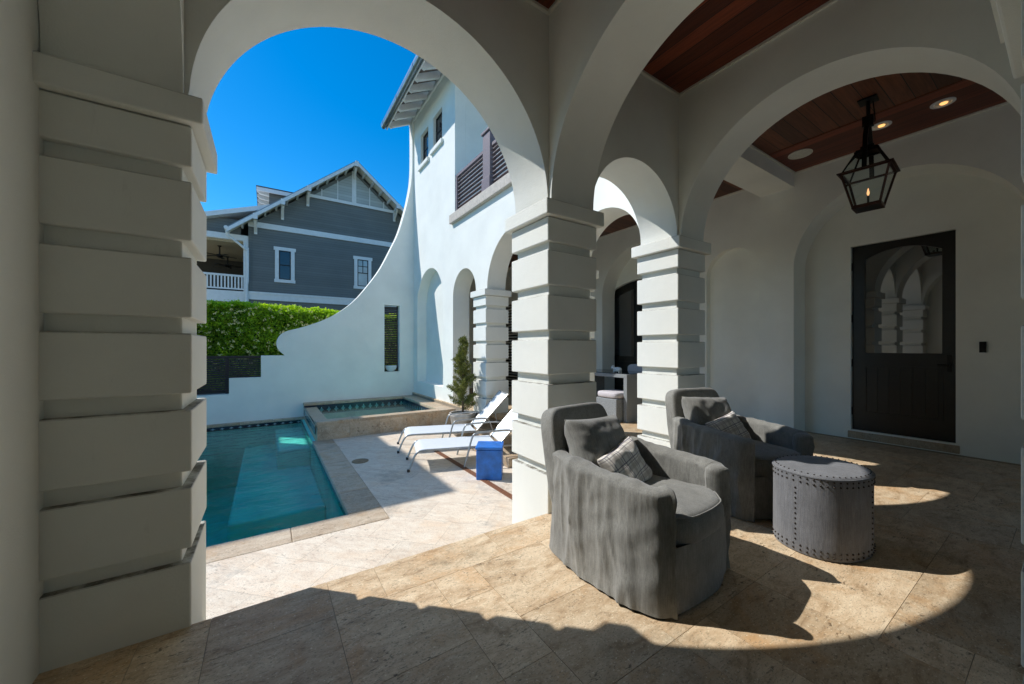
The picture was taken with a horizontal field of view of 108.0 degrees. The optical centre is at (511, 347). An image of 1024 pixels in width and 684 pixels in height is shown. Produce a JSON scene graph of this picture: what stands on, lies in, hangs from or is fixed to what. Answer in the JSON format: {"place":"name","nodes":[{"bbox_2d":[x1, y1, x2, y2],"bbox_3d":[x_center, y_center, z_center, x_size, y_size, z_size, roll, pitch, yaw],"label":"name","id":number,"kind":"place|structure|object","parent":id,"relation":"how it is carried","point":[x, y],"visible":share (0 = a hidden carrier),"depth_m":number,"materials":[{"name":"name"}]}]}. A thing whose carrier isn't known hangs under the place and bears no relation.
{"place":"outdoors","nodes":[
{"label":"outdoors","id":0,"kind":"place"},
{"bbox_2d":[200,27,415,210],"label":"sky","id":1,"kind":"structure","parent":0,"point":[298,107],"materials":[{"name":"blue"}]},
{"bbox_2d":[206,431,511,619],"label":"pool deck","id":2,"kind":"structure","parent":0,"point":[430,500],"depth_m":3.32,"materials":[{"name":"stone"}]},
{"bbox_2d":[352,458,368,463],"bbox_3d":[-2.145,1.595,5.257,0.224,0.008,0.224,0,0,-33],"label":"skimmer lid","id":3,"kind":"object","parent":2,"relation":"on","point":[361,460],"visible":1,"depth_m":5.26,"materials":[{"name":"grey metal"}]},
{"bbox_2d":[397,390,508,452],"bbox_3d":[-0.978,1.180,6.191,1.793,0.847,0.645,0,0,-17],"label":"sun lounger","id":4,"kind":"object","parent":2,"relation":"on","point":[491,406],"visible":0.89,"depth_m":6.18,"materials":[{"name":"white fabric"}]},
{"bbox_2d":[406,410,517,472],"bbox_3d":[-0.582,1.180,5.326,1.793,0.847,0.645,0,0,-17],"label":"sun lounger","id":5,"kind":"object","parent":2,"relation":"on","point":[502,430],"visible":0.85,"depth_m":5.31,"materials":[{"name":"white fabric"}]},
{"bbox_2d":[449,410,475,435],"bbox_3d":[-0.907,1.393,6.850,0.490,0.415,0.490,0,0,-33],"label":"stone planter","id":6,"kind":"object","parent":2,"relation":"on","point":[454,417],"visible":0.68,"depth_m":6.67,"materials":[{"name":"stone"}]},
{"bbox_2d":[446,335,476,411],"bbox_3d":[-0.943,0.493,6.890,0.640,1.495,0.632,0,0,-33],"label":"potted conifer","id":7,"kind":"object","parent":6,"relation":"on","point":[461,366],"visible":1,"depth_m":6.81,"materials":[{"name":"green plant"}]},
{"bbox_2d":[434,451,511,499],"bbox_3d":[-0.591,1.596,4.879,0.070,0.006,3.400,0,0,-33],"label":"drain channel","id":8,"kind":"object","parent":2,"relation":"on","point":[494,486],"visible":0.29,"depth_m":4.71,"materials":[{"name":"orange metal"}]},
{"bbox_2d":[456,423,517,467],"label":"wing steps","id":9,"kind":"structure","parent":2,"relation":"on","point":[509,455],"depth_m":5.57,"materials":[{"name":"stone"}]},
{"bbox_2d":[475,441,503,479],"bbox_3d":[-0.275,1.400,4.644,0.332,0.400,0.314,0,0,2],"label":"blue stool","id":10,"kind":"object","parent":2,"relation":"on","point":[489,460],"visible":1,"depth_m":4.50,"materials":[{"name":"ceramic"}]},
{"label":"ground","id":11,"kind":"structure","parent":0,"visible":0},
{"bbox_2d":[197,419,343,546],"bbox_3d":[-4.780,2.380,5.048,4.070,1.440,6.330,0,0,-33],"label":"pool basin","id":12,"kind":"object","parent":11,"relation":"in","point":[217,512],"visible":0.04,"depth_m":7.70,"materials":[{"name":"teal paint"}]},
{"bbox_2d":[202,421,315,517],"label":"pool water","id":13,"kind":"structure","parent":12,"relation":"in","point":[257,442],"depth_m":6.80,"materials":[{"name":"teal liquid"}]},
{"bbox_2d":[227,427,325,541],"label":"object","id":14,"kind":"object","parent":12,"relation":"in","point":[274,504],"visible":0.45,"depth_m":5.52,"materials":[{"name":"teal liquid"}]},
{"bbox_2d":[207,420,345,514],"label":"waterline tiles","id":15,"kind":"object","parent":12,"relation":"attached to","point":[263,425],"visible":0.23,"depth_m":7.83,"materials":[{"name":"tile"}]},
{"bbox_2d":[206,416,388,563],"bbox_3d":[-4.760,1.623,4.941,4.442,0.055,6.387,0,0,-33],"label":"pool coping","id":16,"kind":"object","parent":12,"relation":"on","point":[360,504],"visible":0.44,"depth_m":3.59,"materials":[{"name":"stone"}]},
{"bbox_2d":[197,299,396,394],"bbox_3d":[-5.984,0.161,9.994,6.400,2.878,1.324,0,0,-33],"label":"flowering hedge","id":17,"kind":"object","parent":11,"relation":"on","point":[255,329],"visible":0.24,"depth_m":9.34,"materials":[{"name":"green plant"}]},
{"bbox_2d":[197,160,403,313],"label":"grey house","id":18,"kind":"structure","parent":11,"relation":"on","point":[325,241],"depth_m":17.80,"materials":[{"name":"grey wood"}]},
{"bbox_2d":[207,245,236,258],"bbox_3d":[-13.145,-4.330,16.755,1.208,0.540,1.201,0,0,-33],"label":"ceiling fan","id":19,"kind":"object","parent":18,"relation":"hanging from","point":[219,255],"visible":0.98,"depth_m":16.65,"materials":[{"name":"black metal"}]},
{"bbox_2d":[213,256,241,268],"bbox_3d":[-14.001,-4.230,18.346,1.208,0.540,1.201,0,0,-33],"label":"ceiling fan","id":20,"kind":"object","parent":18,"relation":"hanging from","point":[227,265],"visible":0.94,"depth_m":18.23,"materials":[{"name":"black metal"}]},
{"bbox_2d":[274,246,295,283],"bbox_3d":[-10.412,-3.795,17.054,0.870,1.610,0.059,0,0,-33],"label":"window","id":21,"kind":"structure","parent":18,"relation":"in","point":[284,257],"depth_m":17.05,"materials":[{"name":"white paint"}]},
{"bbox_2d":[353,256,371,288],"bbox_3d":[-7.585,-3.810,18.916,0.920,1.640,0.059,0,0,-33],"label":"window","id":22,"kind":"structure","parent":18,"relation":"in","point":[362,265],"depth_m":18.89,"materials":[{"name":"white paint"}]},
{"bbox_2d":[197,122,413,424],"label":"garden wall","id":23,"kind":"structure","parent":11,"relation":"on","point":[341,354],"depth_m":9.23,"materials":[{"name":"white paint"}]},
{"bbox_2d":[197,356,260,394],"bbox_3d":[-8.092,0.585,6.729,5.886,0.830,0.100,0,0,-33],"label":"slat fence","id":24,"kind":"object","parent":23,"relation":"on","point":[253,363],"visible":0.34,"depth_m":8.00,"materials":[{"name":"brown wood"}]},
{"bbox_2d":[385,365,396,371],"bbox_3d":[-3.221,0.541,9.900,0.304,0.165,0.304,0,0,-33],"label":"bowl planter","id":25,"kind":"object","parent":23,"relation":"in","point":[390,368],"visible":1,"depth_m":9.79,"materials":[{"name":"white ceramic"}]},
{"bbox_2d":[303,395,454,440],"bbox_3d":[-3.017,2.087,8.257,2.644,1.625,2.768,0,0,-33],"label":"raised spa","id":26,"kind":"object","parent":11,"relation":"in","point":[334,419],"visible":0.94,"depth_m":7.58,"materials":[{"name":"stone"}]},
{"bbox_2d":[0,0,1023,683],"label":"white villa","id":27,"kind":"object","parent":11,"relation":"on","point":[608,184],"visible":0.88,"depth_m":2.78,"materials":[{"name":"paint"}]},
{"bbox_2d":[418,131,428,171],"bbox_3d":[-2.218,-5.070,9.490,0.155,0.900,0.710,0,0,-33],"label":"window","id":28,"kind":"structure","parent":27,"relation":"in","point":[425,139],"depth_m":9.57,"materials":[{"name":"black metal"}]},
{"bbox_2d":[430,112,442,155],"bbox_3d":[-1.739,-5.100,8.763,0.155,0.860,0.710,0,0,-33],"label":"window","id":29,"kind":"structure","parent":27,"relation":"in","point":[439,140],"depth_m":8.84,"materials":[{"name":"black metal"}]},
{"bbox_2d":[615,280,639,389],"bbox_3d":[2.489,-0.180,8.366,0.062,2.560,0.961,0,0,-33],"label":"door","id":30,"kind":"structure","parent":27,"relation":"in","point":[626,306],"depth_m":8.29,"materials":[{"name":"brown wood"}]},
{"bbox_2d":[788,149,812,158],"bbox_3d":[3.657,-2.459,4.720,0.250,0.010,0.250,0,0,-33],"label":"ceiling speaker","id":31,"kind":"object","parent":27,"relation":"attached to","point":[801,153],"visible":1,"depth_m":4.72},
{"bbox_2d":[836,93,900,213],"bbox_3d":[3.547,-1.929,3.705,0.406,1.079,0.406,0,0,-37],"label":"hanging lantern","id":32,"kind":"object","parent":27,"relation":"hanging from","point":[869,148],"visible":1,"depth_m":3.69,"materials":[{"name":"black metal"}]},
{"bbox_2d":[872,120,891,130],"bbox_3d":[4.079,-2.457,4.115,0.176,0.014,0.176,0,0,-33],"label":"recessed light","id":33,"kind":"object","parent":27,"relation":"attached to","point":[880,125],"visible":0.92,"depth_m":4.10,"materials":[{"name":"white paint"}]},
{"bbox_2d":[852,230,955,442],"bbox_3d":[4.874,-0.134,4.684,0.109,2.467,0.928,0,0,-33],"label":"door","id":34,"kind":"structure","parent":27,"relation":"in","point":[904,290],"depth_m":4.64,"materials":[{"name":"brown wood"}]},
{"bbox_2d":[930,97,955,108],"bbox_3d":[4.328,-2.457,3.737,0.176,0.014,0.176,0,0,-33],"label":"recessed light","id":35,"kind":"object","parent":27,"relation":"attached to","point":[944,102],"visible":1,"depth_m":3.73,"materials":[{"name":"white paint"}]},
{"bbox_2d":[979,342,986,352],"bbox_3d":[5.190,-0.010,4.101,0.022,0.120,0.050,0,0,-33],"label":"door bell","id":36,"kind":"object","parent":27,"relation":"attached to","point":[982,347],"depth_m":4.09,"materials":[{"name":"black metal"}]},
{"bbox_2d":[121,393,1020,683],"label":"porch base","id":37,"kind":"object","parent":11,"relation":"on","point":[763,575],"visible":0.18,"depth_m":4.20,"materials":[{"name":"tile"}]},
{"bbox_2d":[412,387,641,436],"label":"wing floor","id":38,"kind":"structure","parent":37,"relation":"on","point":[630,429],"depth_m":6.61,"materials":[{"name":"stone"}]},
{"bbox_2d":[596,389,623,421],"bbox_3d":[1.730,0.958,6.246,0.460,0.485,0.460,0,0,-33],"label":"wicker stool","id":39,"kind":"object","parent":38,"relation":"on","point":[611,401],"visible":0.66,"depth_m":6.04,"materials":[{"name":"grey wicker"}]},
{"bbox_2d":[595,369,641,422],"bbox_3d":[1.821,0.809,6.707,0.820,0.782,1.300,0,0,-33],"label":"wicker table","id":40,"kind":"object","parent":38,"relation":"on","point":[631,400],"visible":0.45,"depth_m":6.04,"materials":[{"name":"wicker"}]},
{"bbox_2d":[611,365,621,372],"bbox_3d":[1.783,0.354,6.347,0.090,0.128,0.210,0,0,-33],"label":"pig figurine","id":41,"kind":"object","parent":40,"relation":"on","point":[617,369],"visible":1,"depth_m":6.30,"materials":[{"name":"white ceramic"}]},
{"bbox_2d":[628,364,641,370],"bbox_3d":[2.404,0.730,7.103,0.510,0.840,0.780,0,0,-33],"label":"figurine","id":42,"kind":"object","parent":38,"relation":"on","point":[633,367],"visible":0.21,"depth_m":7.18,"materials":[{"name":"ceramic"}]},
{"bbox_2d":[32,433,1023,683],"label":"porch floor","id":43,"kind":"structure","parent":37,"relation":"on","point":[794,617],"depth_m":1.64,"materials":[{"name":"stone"}]},
{"bbox_2d":[541,402,730,619],"bbox_3d":[0.662,0.778,2.141,0.798,0.827,0.930,0,0,-39],"label":"slipcover armchair","id":44,"kind":"object","parent":43,"relation":"on","point":[619,538],"visible":0.89,"depth_m":1.82,"materials":[{"name":"grey fabric"}]},
{"bbox_2d":[564,415,624,466],"bbox_3d":[0.526,0.599,2.252,0.470,0.370,0.225,4,-24,-38],"label":"grey pillow","id":45,"kind":"object","parent":44,"relation":"on","point":[593,440],"visible":0.65,"depth_m":2.14,"materials":[{"name":"grey fabric"}]},
{"bbox_2d":[597,435,651,481],"bbox_3d":[0.657,0.694,2.140,0.360,0.280,0.140,-17,-16,-45],"label":"plaid pillow","id":46,"kind":"object","parent":44,"relation":"on","point":[623,457],"visible":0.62,"depth_m":2.10,"materials":[{"name":"fabric"}]},
{"bbox_2d":[665,387,814,521],"bbox_3d":[1.801,0.779,3.054,0.798,0.829,0.940,0,0,-19],"label":"slipcover armchair","id":47,"kind":"object","parent":43,"relation":"on","point":[747,462],"visible":0.62,"depth_m":2.76,"materials":[{"name":"grey fabric"}]},
{"bbox_2d":[681,397,730,424],"bbox_3d":[1.697,0.600,3.210,0.470,0.370,0.234,3,-23,-18],"label":"grey pillow","id":48,"kind":"object","parent":47,"relation":"on","point":[700,410],"visible":0.56,"depth_m":3.13,"materials":[{"name":"grey fabric"}]},
{"bbox_2d":[705,411,750,438],"bbox_3d":[1.782,0.694,3.057,0.360,0.280,0.136,-14,-23,-25],"label":"plaid pillow","id":49,"kind":"object","parent":47,"relation":"on","point":[730,422],"visible":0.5,"depth_m":3.03,"materials":[{"name":"fabric"}]},
{"bbox_2d":[772,454,875,562],"bbox_3d":[1.907,0.955,2.295,0.537,0.478,0.456,0,0,-21],"label":"studded stool","id":50,"kind":"object","parent":43,"relation":"on","point":[823,508],"visible":1,"depth_m":2.11,"materials":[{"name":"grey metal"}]}
]}

